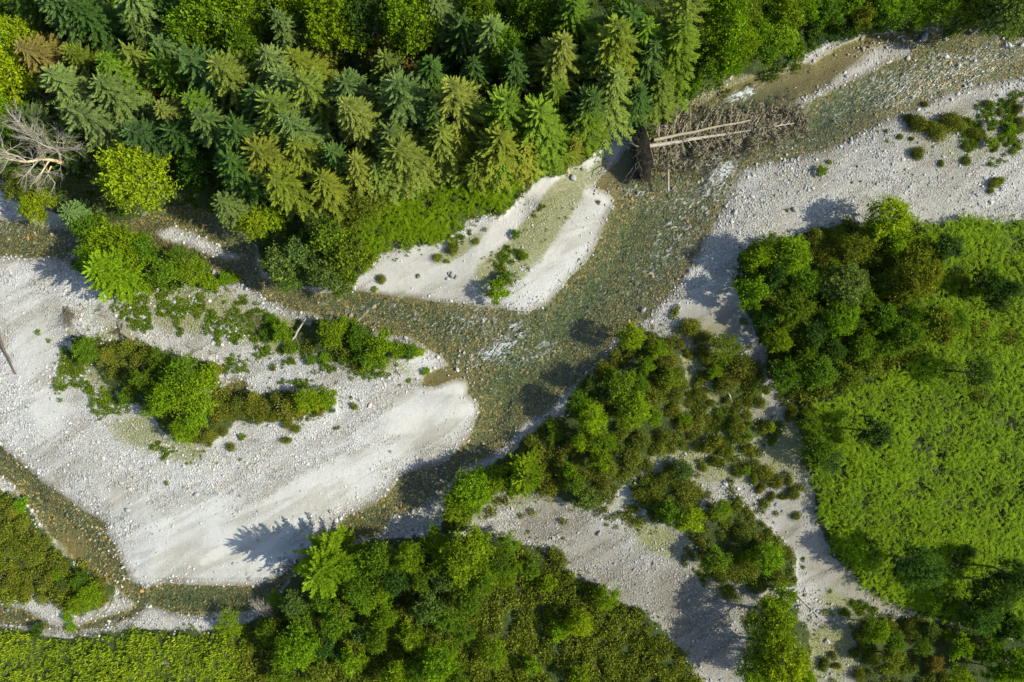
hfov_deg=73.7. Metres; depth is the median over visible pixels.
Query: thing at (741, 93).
river water
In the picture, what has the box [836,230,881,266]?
young tree
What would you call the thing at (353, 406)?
gorse bush
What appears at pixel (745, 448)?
gorse bush
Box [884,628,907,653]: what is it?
young tree
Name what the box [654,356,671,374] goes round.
gorse bush
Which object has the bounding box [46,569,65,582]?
shrub
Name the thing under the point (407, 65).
shrub
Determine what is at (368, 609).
young tree
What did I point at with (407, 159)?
spruce tree
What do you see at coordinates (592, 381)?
young tree
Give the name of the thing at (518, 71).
spruce tree
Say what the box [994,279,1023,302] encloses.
young tree
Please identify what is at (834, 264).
young tree
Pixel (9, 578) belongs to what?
gorse bush
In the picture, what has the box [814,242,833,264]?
gorse bush
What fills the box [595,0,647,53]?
spruce tree
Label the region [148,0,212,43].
spruce tree
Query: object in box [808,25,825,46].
shrub
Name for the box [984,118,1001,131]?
shrub
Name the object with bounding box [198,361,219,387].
shrub
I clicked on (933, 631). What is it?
young tree
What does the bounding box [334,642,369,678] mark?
young tree
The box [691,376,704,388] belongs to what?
gorse bush
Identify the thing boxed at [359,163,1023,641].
bracken
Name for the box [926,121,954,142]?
gorse bush
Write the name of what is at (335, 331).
young tree
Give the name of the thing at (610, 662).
heath
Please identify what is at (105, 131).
spruce tree
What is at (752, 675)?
broadleaf tree
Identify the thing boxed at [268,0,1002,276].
bank thicket
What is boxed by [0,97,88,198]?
dead tree
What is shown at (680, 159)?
brush pile
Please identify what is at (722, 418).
gorse bush
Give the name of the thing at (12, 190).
young tree
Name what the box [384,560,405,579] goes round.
young tree
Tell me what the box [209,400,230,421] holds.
gorse bush
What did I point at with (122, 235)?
young tree
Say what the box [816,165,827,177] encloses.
shrub
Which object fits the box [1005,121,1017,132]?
shrub
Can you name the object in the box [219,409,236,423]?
gorse bush
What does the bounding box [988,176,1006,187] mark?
gorse bush
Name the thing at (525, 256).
shrub
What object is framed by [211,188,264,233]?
spruce tree
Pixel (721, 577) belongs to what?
gorse bush
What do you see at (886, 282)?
young tree
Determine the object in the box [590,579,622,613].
young tree
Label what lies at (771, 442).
gorse bush
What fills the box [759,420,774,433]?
gorse bush
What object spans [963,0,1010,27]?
young tree
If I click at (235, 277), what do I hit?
shrub
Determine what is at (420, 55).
shrub
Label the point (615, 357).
gorse bush
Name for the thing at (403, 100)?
spruce tree
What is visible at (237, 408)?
gorse bush
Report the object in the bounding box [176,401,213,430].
young tree
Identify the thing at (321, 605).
young tree
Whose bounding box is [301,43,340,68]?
young tree
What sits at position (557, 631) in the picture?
shrub
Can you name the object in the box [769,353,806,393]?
young tree
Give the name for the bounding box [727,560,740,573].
gorse bush
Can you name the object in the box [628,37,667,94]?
spruce tree
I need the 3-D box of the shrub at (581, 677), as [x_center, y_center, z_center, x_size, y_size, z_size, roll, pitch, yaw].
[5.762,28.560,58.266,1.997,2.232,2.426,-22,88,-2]
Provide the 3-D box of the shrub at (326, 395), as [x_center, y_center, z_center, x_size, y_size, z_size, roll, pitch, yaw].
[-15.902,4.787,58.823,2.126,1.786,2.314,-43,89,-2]
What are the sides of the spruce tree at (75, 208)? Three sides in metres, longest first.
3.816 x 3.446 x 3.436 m
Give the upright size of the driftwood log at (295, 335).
0.598 m
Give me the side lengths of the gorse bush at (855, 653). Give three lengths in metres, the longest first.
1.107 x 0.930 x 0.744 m
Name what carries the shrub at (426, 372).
on the ground at (416, 418)
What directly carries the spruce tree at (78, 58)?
on the ground at (416, 418)
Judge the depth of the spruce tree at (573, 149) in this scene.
56.08 m
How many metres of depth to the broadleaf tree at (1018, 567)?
55.36 m
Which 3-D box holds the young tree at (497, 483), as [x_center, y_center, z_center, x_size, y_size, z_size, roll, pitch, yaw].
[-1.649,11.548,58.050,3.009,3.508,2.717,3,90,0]
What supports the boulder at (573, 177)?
on the ground at (416, 418)
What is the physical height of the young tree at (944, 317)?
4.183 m
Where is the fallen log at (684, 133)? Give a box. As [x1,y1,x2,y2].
[653,112,750,142]
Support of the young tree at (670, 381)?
on the ground at (416, 418)
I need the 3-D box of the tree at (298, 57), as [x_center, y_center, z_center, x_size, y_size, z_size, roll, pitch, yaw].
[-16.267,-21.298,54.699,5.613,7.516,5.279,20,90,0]
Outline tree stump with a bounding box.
[110,321,131,340]
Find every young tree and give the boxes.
[0,136,26,173]
[0,164,37,202]
[15,188,60,227]
[39,138,61,158]
[62,593,85,616]
[67,209,113,242]
[67,334,100,367]
[67,570,90,593]
[73,238,108,274]
[73,580,104,613]
[78,216,128,259]
[91,220,148,267]
[123,241,155,269]
[127,366,154,394]
[130,230,159,264]
[137,270,159,290]
[142,343,174,373]
[143,255,182,292]
[145,377,187,417]
[157,349,203,396]
[160,240,194,267]
[167,417,202,446]
[170,365,220,415]
[173,145,213,186]
[176,254,210,294]
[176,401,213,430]
[211,606,246,639]
[230,204,270,242]
[252,618,280,645]
[256,240,302,290]
[263,587,283,608]
[266,653,297,681]
[271,269,304,294]
[271,318,293,345]
[279,235,317,274]
[279,588,313,619]
[290,605,322,637]
[292,387,319,415]
[297,245,323,267]
[298,253,347,294]
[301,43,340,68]
[302,206,342,236]
[304,652,340,681]
[306,214,353,262]
[308,589,341,615]
[314,630,341,659]
[315,316,345,351]
[319,601,357,642]
[323,269,357,303]
[327,229,380,289]
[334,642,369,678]
[337,559,362,585]
[338,570,377,612]
[340,183,380,232]
[344,323,373,352]
[352,345,384,370]
[352,539,394,583]
[355,591,379,617]
[360,325,396,363]
[363,626,388,654]
[369,598,399,632]
[370,576,393,603]
[378,658,410,681]
[381,560,414,598]
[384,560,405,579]
[392,617,426,652]
[402,656,427,681]
[409,567,433,594]
[409,588,452,626]
[420,524,454,553]
[423,545,453,582]
[427,598,465,637]
[429,565,452,592]
[439,488,486,529]
[446,661,467,681]
[449,617,479,645]
[450,583,483,617]
[468,525,493,549]
[477,633,508,677]
[478,462,509,494]
[484,278,512,308]
[484,545,516,579]
[493,526,522,555]
[497,568,516,589]
[501,476,523,500]
[507,556,524,576]
[515,486,532,498]
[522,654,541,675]
[545,428,561,445]
[564,389,594,418]
[570,431,590,452]
[581,373,601,393]
[584,426,618,457]
[586,450,614,473]
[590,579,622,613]
[600,367,636,404]
[630,372,650,393]
[639,357,656,376]
[646,409,662,427]
[648,339,670,359]
[652,498,684,528]
[655,365,687,393]
[672,503,706,532]
[676,72,703,98]
[688,47,721,83]
[698,31,749,79]
[700,541,733,575]
[704,330,744,368]
[707,363,724,379]
[707,497,734,524]
[720,25,762,58]
[720,50,756,80]
[728,268,775,312]
[740,0,764,31]
[740,242,774,275]
[743,13,776,50]
[747,227,789,259]
[748,28,788,69]
[752,306,777,331]
[754,538,787,577]
[758,258,788,291]
[761,323,793,352]
[762,14,801,55]
[767,577,799,608]
[768,0,807,29]
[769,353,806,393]
[770,285,819,330]
[788,265,825,297]
[792,343,820,372]
[792,407,824,435]
[797,351,840,390]
[798,315,831,350]
[799,0,823,22]
[799,430,837,467]
[811,0,846,33]
[811,438,849,478]
[816,271,836,301]
[816,334,849,362]
[821,257,843,276]
[826,360,866,397]
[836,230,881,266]
[843,0,879,31]
[845,286,880,314]
[848,332,878,362]
[854,412,894,450]
[857,352,885,380]
[858,217,880,241]
[861,616,890,646]
[864,299,903,333]
[870,269,895,298]
[872,0,901,17]
[874,332,903,360]
[876,0,921,34]
[877,645,906,675]
[883,225,917,257]
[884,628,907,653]
[891,281,919,306]
[897,300,929,323]
[899,0,934,31]
[905,232,938,274]
[913,634,933,655]
[919,303,962,348]
[920,0,969,28]
[922,622,943,642]
[925,227,966,264]
[925,653,944,674]
[941,629,977,661]
[947,662,974,681]
[951,306,971,331]
[955,0,983,34]
[959,352,998,390]
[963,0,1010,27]
[973,265,1009,298]
[973,629,1008,668]
[979,661,1012,681]
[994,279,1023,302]
[994,606,1023,644]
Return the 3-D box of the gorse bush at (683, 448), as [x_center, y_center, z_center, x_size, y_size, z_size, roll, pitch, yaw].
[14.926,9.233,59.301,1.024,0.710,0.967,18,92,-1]
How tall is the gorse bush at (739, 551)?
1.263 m
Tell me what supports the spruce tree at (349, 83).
on the ground at (416, 418)
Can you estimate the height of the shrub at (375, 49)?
3.274 m
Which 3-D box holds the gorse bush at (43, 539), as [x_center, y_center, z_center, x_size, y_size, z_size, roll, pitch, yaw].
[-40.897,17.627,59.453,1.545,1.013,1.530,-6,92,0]
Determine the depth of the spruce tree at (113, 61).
52.63 m
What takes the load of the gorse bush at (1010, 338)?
on the ground at (416, 418)
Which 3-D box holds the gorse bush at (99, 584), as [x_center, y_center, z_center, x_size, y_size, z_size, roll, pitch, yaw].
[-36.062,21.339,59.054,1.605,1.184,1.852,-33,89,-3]
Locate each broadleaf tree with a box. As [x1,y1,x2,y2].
[0,12,40,48]
[0,40,49,107]
[0,86,31,137]
[89,138,183,218]
[157,5,215,56]
[168,0,253,54]
[211,15,262,64]
[213,0,273,44]
[267,0,325,30]
[272,618,325,673]
[297,0,367,59]
[335,0,399,48]
[376,0,448,58]
[393,537,431,576]
[417,635,461,681]
[435,527,501,594]
[446,465,494,514]
[451,0,506,45]
[465,561,499,599]
[483,20,530,78]
[503,0,558,38]
[565,608,595,636]
[575,398,613,438]
[612,322,646,351]
[612,390,653,430]
[696,0,757,54]
[732,642,779,681]
[736,591,798,655]
[749,631,815,681]
[765,234,815,280]
[789,668,816,681]
[817,258,873,307]
[818,297,863,339]
[860,192,919,249]
[884,313,930,358]
[886,241,948,300]
[892,538,958,595]
[953,589,1004,638]
[958,0,1023,48]
[962,567,1023,619]
[987,0,1023,30]
[990,554,1023,596]
[991,643,1023,681]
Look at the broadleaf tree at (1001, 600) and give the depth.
55.10 m
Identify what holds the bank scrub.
on the ground at (416, 418)
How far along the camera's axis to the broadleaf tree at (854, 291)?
56.27 m
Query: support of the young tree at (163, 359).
on the ground at (416, 418)
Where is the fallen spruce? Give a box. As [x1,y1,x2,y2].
[623,88,812,191]
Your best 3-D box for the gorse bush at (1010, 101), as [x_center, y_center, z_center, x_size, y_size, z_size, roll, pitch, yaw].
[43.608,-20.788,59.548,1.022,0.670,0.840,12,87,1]
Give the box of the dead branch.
[329,307,374,329]
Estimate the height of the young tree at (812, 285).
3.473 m
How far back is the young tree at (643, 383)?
57.59 m
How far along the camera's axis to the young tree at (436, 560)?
56.48 m
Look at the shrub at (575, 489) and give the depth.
57.87 m
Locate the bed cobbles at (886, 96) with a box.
[0,28,1023,620]
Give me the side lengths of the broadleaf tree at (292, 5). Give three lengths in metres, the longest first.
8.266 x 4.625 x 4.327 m
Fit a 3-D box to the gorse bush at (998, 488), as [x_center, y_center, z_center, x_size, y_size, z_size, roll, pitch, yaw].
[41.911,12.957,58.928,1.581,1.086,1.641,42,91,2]
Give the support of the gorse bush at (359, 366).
on the ground at (416, 418)
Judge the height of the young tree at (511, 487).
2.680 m
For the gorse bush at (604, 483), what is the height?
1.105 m
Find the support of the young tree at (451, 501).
on the ground at (416, 418)
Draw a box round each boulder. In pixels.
[570,174,575,180]
[920,32,927,40]
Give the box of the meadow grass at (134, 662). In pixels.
[0,627,252,681]
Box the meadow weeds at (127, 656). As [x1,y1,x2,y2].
[5,635,249,681]
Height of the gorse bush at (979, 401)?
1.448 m
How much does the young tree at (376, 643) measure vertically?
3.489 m
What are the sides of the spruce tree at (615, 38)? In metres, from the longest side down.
11.290 x 6.876 x 6.809 m
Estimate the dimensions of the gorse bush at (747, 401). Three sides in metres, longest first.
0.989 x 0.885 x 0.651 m
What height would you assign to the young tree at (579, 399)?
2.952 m
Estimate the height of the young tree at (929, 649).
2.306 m
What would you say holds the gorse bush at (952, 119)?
on the ground at (416, 418)
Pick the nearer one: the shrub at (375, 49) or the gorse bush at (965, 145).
the shrub at (375, 49)
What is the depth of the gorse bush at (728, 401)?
59.28 m
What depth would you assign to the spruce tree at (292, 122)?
52.47 m
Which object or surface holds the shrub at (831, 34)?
on the ground at (416, 418)
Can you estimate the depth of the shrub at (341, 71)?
55.93 m
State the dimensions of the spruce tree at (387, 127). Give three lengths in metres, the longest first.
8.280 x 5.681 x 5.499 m
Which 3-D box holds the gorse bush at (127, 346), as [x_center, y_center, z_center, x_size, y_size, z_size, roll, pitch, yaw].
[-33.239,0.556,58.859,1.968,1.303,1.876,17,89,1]
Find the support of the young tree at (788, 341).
on the ground at (416, 418)
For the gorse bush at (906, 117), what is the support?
on the ground at (416, 418)
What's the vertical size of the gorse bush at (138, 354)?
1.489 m
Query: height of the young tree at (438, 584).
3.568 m
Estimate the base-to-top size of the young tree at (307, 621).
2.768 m
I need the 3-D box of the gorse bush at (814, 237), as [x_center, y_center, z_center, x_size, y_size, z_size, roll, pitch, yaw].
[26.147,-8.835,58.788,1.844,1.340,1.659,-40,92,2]
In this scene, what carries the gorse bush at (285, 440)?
on the ground at (416, 418)
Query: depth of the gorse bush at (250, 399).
58.86 m
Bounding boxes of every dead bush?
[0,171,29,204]
[250,597,279,617]
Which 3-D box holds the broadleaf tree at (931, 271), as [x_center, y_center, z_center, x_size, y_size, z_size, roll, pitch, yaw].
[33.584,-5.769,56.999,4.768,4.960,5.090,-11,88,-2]
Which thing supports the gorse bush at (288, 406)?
on the ground at (416, 418)
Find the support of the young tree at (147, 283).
on the ground at (416, 418)
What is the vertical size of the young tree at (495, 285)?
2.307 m
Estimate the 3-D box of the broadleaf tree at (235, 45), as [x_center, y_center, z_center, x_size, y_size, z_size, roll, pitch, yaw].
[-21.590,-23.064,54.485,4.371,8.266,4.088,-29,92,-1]
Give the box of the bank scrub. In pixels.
[71,304,1021,681]
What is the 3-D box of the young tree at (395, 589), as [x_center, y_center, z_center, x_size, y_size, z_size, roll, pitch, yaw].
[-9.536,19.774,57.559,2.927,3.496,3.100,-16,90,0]
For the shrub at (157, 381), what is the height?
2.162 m
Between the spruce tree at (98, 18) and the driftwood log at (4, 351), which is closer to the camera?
the spruce tree at (98, 18)
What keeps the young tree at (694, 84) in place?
on the ground at (416, 418)
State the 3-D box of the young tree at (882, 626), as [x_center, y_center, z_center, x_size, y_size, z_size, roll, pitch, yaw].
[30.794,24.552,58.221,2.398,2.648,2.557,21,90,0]
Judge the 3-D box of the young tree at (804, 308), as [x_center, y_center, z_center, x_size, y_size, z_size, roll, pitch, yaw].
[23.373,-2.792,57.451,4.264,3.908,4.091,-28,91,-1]
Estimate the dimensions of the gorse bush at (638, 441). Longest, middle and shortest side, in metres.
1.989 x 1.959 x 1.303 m
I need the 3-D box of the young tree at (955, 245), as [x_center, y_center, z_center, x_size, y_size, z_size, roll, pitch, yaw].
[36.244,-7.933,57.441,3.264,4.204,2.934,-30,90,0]
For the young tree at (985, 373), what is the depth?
56.04 m
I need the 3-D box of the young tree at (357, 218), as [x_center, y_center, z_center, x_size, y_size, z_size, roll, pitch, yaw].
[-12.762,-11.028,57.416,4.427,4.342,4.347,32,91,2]
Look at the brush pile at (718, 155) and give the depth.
60.27 m
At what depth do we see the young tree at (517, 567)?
57.59 m
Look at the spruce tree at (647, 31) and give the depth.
50.53 m
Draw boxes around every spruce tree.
[0,27,56,95]
[2,0,84,46]
[13,30,91,101]
[13,97,97,174]
[35,0,118,54]
[37,61,104,140]
[55,93,148,167]
[58,0,147,57]
[58,198,102,235]
[60,40,112,79]
[87,68,168,148]
[94,50,170,105]
[111,0,207,53]
[117,39,185,99]
[119,10,158,55]
[119,113,189,179]
[145,48,201,104]
[147,31,212,85]
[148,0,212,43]
[152,97,193,135]
[159,110,217,172]
[172,37,249,111]
[178,85,238,119]
[190,100,240,169]
[206,47,260,115]
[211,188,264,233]
[212,11,275,60]
[212,142,284,209]
[217,108,275,151]
[238,80,273,128]
[240,131,305,206]
[253,42,295,88]
[253,85,334,165]
[255,0,309,47]
[260,161,320,227]
[264,64,317,118]
[268,6,331,67]
[276,107,352,163]
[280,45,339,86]
[283,131,324,183]
[286,65,347,147]
[308,165,372,232]
[318,138,353,176]
[325,66,386,117]
[335,94,391,160]
[341,147,381,206]
[364,156,414,206]
[367,46,409,97]
[370,116,417,160]
[374,127,439,199]
[376,66,439,146]
[409,54,459,101]
[416,0,462,72]
[417,100,453,142]
[420,122,468,193]
[427,74,491,162]
[432,6,477,79]
[444,131,474,174]
[451,154,489,200]
[455,54,496,106]
[458,120,527,199]
[465,13,512,83]
[476,83,527,138]
[482,158,513,193]
[492,47,538,104]
[512,137,546,188]
[514,92,566,180]
[525,29,583,107]
[533,118,576,177]
[537,0,592,37]
[537,75,578,116]
[539,0,598,67]
[560,137,585,172]
[561,81,607,150]
[564,103,611,157]
[570,39,606,86]
[574,12,643,108]
[579,63,639,154]
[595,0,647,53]
[621,81,655,138]
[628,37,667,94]
[629,15,661,57]
[638,73,681,126]
[644,0,711,62]
[645,16,701,111]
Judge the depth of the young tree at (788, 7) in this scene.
55.78 m
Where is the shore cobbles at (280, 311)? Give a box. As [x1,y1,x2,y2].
[0,31,1023,639]
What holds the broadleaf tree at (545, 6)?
on the ground at (416, 418)
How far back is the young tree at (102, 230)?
57.05 m
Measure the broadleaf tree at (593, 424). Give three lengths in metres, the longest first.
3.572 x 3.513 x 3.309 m
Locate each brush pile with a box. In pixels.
[54,306,84,332]
[92,304,104,316]
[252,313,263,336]
[669,153,700,181]
[702,143,736,181]
[733,136,759,168]
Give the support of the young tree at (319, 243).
on the ground at (416, 418)
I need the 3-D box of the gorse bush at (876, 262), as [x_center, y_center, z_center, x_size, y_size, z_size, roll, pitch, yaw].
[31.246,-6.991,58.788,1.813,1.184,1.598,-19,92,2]
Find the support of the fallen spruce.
on the ground at (416, 418)
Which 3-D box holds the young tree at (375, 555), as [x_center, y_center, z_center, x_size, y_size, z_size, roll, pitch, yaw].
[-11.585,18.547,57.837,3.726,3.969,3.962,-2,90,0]
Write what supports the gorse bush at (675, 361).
on the ground at (416, 418)
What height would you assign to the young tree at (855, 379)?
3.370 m
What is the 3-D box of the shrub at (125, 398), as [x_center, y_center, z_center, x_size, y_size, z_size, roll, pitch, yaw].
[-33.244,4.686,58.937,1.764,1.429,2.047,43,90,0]
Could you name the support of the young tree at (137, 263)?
on the ground at (416, 418)
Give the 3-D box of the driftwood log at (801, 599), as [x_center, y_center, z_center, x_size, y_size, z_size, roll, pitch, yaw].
[25.876,23.178,59.566,0.168,0.181,2.976,-44,90,0]
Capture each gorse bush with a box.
[0,522,10,542]
[0,539,24,558]
[0,570,19,591]
[5,503,20,519]
[15,514,32,532]
[20,582,35,599]
[22,550,45,566]
[33,534,52,548]
[33,591,48,604]
[36,569,54,591]
[48,556,74,577]
[54,575,70,591]
[87,576,106,594]
[96,347,116,365]
[96,594,109,606]
[116,337,138,355]
[122,383,140,396]
[129,346,153,365]
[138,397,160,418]
[192,434,206,445]
[201,360,223,375]
[202,427,218,441]
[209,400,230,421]
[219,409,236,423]
[220,427,230,436]
[224,395,247,418]
[226,441,237,451]
[242,391,259,415]
[247,398,270,423]
[265,409,280,422]
[270,390,281,403]
[274,394,299,421]
[281,417,293,429]
[282,436,291,443]
[291,425,301,433]
[311,407,325,416]
[337,347,356,366]
[349,402,357,409]
[351,361,368,372]
[376,274,386,284]
[433,253,443,262]
[444,238,459,255]
[472,238,479,245]
[516,249,523,255]
[524,432,545,455]
[537,477,559,501]
[538,471,544,484]
[546,546,567,569]
[553,467,566,485]
[557,440,573,460]
[593,358,613,378]
[596,477,612,491]
[597,462,617,477]
[608,347,622,367]
[608,438,623,456]
[613,421,632,439]
[621,448,642,468]
[630,428,651,450]
[630,485,647,501]
[639,459,654,474]
[643,383,663,408]
[649,442,669,457]
[651,495,664,511]
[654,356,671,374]
[655,427,673,444]
[659,467,676,480]
[662,349,679,367]
[665,401,681,418]
[669,387,685,404]
[669,458,693,482]
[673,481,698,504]
[674,340,684,350]
[674,417,693,431]
[678,318,702,338]
[678,442,688,451]
[683,349,693,358]
[684,398,695,408]
[686,430,698,440]
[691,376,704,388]
[691,387,707,402]
[692,415,705,433]
[692,440,702,451]
[694,484,704,497]
[696,349,712,365]
[697,463,709,471]
[699,329,711,342]
[699,344,708,351]
[699,434,722,454]
[706,399,715,407]
[710,453,721,466]
[712,570,730,585]
[714,373,741,395]
[716,415,725,424]
[716,444,734,457]
[720,583,736,600]
[724,396,733,404]
[726,415,745,437]
[727,355,756,383]
[727,543,746,563]
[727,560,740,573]
[730,464,744,477]
[730,520,752,544]
[731,405,739,414]
[740,444,753,453]
[742,410,753,420]
[744,398,752,404]
[747,459,762,473]
[748,472,758,485]
[748,538,765,558]
[749,379,757,392]
[753,395,768,408]
[755,482,765,493]
[756,464,774,483]
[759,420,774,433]
[763,385,771,394]
[766,567,784,582]
[767,435,776,446]
[767,472,783,489]
[767,491,775,501]
[777,493,788,500]
[782,542,795,558]
[783,406,799,422]
[784,402,797,415]
[784,476,793,487]
[785,485,800,499]
[791,511,801,522]
[806,228,822,249]
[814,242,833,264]
[818,655,830,672]
[831,662,841,669]
[848,649,860,658]
[852,666,866,681]
[855,629,872,648]
[864,652,879,666]
[865,252,883,268]
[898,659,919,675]
[903,113,911,122]
[903,618,920,637]
[906,112,925,133]
[911,146,926,160]
[916,119,936,132]
[922,101,928,107]
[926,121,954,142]
[937,111,962,134]
[938,160,944,167]
[940,621,953,636]
[947,116,967,131]
[948,272,971,285]
[961,141,969,150]
[961,155,971,165]
[961,327,977,342]
[964,127,985,139]
[966,385,989,405]
[970,318,992,333]
[976,129,986,140]
[982,100,990,107]
[984,281,1012,313]
[987,187,995,194]
[987,483,1005,498]
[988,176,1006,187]
[997,326,1020,346]
[1004,98,1017,106]
[1009,146,1017,155]
[1012,103,1023,113]
[1014,115,1023,128]
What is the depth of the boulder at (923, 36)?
59.83 m
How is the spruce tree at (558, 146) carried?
on the ground at (416, 418)
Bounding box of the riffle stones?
[18,34,1023,587]
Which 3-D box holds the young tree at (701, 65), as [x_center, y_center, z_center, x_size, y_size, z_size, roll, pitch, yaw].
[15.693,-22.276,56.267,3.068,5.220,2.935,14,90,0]
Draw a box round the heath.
[0,214,1023,681]
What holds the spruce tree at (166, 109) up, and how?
on the ground at (416, 418)
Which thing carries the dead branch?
in the river water
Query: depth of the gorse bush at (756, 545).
58.74 m
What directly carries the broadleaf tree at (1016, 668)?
on the ground at (416, 418)
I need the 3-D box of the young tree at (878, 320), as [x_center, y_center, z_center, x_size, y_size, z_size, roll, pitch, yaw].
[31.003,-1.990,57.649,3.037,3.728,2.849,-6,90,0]
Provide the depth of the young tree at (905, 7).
57.04 m
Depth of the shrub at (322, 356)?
59.22 m
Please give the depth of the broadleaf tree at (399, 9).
51.53 m
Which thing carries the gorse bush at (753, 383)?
on the ground at (416, 418)
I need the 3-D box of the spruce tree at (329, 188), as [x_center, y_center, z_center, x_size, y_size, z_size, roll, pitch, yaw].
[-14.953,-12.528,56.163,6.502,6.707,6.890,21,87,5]
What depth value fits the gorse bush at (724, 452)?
59.18 m
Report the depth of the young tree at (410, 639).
56.74 m
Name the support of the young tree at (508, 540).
on the ground at (416, 418)
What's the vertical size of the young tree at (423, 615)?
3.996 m
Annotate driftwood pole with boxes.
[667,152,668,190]
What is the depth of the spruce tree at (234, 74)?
51.53 m
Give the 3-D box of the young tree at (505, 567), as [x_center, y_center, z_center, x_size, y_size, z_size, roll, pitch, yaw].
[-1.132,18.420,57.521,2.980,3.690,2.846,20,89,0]
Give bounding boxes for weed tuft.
[97,386,106,393]
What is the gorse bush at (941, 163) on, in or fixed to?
on the ground at (416, 418)
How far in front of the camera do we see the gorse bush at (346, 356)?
59.01 m
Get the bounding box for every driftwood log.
[0,336,15,373]
[292,319,305,341]
[797,594,820,618]
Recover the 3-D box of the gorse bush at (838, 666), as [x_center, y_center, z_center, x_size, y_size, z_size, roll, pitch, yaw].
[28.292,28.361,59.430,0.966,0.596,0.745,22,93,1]
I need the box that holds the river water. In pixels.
[418,57,971,364]
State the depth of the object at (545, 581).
58.03 m
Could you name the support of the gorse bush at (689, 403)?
on the ground at (416, 418)
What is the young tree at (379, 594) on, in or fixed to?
on the ground at (416, 418)
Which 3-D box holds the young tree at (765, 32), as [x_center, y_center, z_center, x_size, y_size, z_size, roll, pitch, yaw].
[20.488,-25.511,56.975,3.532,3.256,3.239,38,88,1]
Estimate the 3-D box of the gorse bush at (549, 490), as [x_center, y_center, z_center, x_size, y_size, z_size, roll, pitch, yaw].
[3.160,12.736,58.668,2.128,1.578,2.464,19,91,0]
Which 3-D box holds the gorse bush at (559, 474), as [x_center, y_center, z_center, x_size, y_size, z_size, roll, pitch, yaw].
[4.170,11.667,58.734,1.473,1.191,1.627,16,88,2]
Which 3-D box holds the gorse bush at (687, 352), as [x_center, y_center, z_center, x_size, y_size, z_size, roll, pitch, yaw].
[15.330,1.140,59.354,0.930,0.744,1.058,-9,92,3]
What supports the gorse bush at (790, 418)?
on the ground at (416, 418)
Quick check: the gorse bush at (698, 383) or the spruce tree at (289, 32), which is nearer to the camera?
the spruce tree at (289, 32)
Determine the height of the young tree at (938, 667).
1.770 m
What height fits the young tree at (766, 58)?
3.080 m
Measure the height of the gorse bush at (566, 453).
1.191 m
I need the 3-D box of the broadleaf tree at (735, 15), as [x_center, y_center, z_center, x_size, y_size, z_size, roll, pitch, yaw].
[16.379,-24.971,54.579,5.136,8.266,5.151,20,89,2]
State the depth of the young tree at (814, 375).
56.55 m
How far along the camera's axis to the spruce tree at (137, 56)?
52.31 m
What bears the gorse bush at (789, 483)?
on the ground at (416, 418)
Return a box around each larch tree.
[80,240,152,303]
[291,524,362,598]
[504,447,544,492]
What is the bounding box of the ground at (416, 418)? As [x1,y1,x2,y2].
[0,0,1023,681]
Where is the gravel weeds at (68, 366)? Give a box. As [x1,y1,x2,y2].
[50,90,1023,616]
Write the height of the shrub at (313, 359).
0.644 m
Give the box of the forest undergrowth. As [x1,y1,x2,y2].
[0,0,1023,293]
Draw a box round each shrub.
[13,496,30,515]
[24,179,46,198]
[28,622,45,640]
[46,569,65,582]
[61,610,74,624]
[64,622,76,632]
[88,210,108,229]
[114,383,138,406]
[143,385,157,399]
[145,369,164,391]
[152,85,167,109]
[195,260,210,273]
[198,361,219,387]
[200,270,221,294]
[218,270,234,285]
[228,272,240,281]
[238,433,246,441]
[257,204,286,237]
[258,326,275,343]
[264,313,280,325]
[282,340,301,354]
[304,352,318,366]
[309,394,328,411]
[316,386,337,411]
[318,352,330,364]
[333,314,350,338]
[334,68,343,78]
[345,318,360,334]
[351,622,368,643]
[358,251,377,272]
[365,190,393,211]
[366,35,401,74]
[375,356,391,369]
[388,341,404,359]
[398,35,434,66]
[398,56,420,77]
[403,341,417,359]
[414,345,425,357]
[421,367,431,375]
[495,269,512,286]
[511,229,519,240]
[519,252,529,261]
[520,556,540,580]
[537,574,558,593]
[546,416,558,428]
[547,618,567,642]
[560,460,579,479]
[565,475,584,495]
[569,661,590,681]
[571,488,599,512]
[579,147,595,156]
[647,127,656,142]
[655,505,672,518]
[678,412,693,425]
[739,549,757,565]
[740,465,751,475]
[766,422,775,433]
[796,41,806,50]
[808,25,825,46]
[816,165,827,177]
[825,25,845,43]
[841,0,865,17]
[842,25,855,38]
[852,316,868,331]
[858,321,881,340]
[962,543,977,558]
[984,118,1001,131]
[985,136,997,148]
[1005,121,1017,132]
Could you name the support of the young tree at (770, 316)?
on the ground at (416, 418)
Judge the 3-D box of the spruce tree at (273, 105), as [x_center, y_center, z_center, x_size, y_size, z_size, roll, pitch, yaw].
[-17.774,-17.072,54.011,6.682,10.684,6.197,-6,87,-3]
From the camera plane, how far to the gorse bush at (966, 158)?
59.43 m
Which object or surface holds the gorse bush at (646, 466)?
on the ground at (416, 418)
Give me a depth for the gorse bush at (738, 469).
59.28 m
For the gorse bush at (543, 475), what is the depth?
58.72 m
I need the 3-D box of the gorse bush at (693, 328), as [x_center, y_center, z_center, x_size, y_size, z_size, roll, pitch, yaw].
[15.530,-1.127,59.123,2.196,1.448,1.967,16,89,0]
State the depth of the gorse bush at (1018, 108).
59.44 m
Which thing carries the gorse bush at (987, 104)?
on the ground at (416, 418)
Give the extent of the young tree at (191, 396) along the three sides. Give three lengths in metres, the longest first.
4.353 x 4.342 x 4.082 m
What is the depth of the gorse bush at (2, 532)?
58.81 m
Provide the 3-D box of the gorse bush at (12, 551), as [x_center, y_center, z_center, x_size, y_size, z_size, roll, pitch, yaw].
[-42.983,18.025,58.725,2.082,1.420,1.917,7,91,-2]

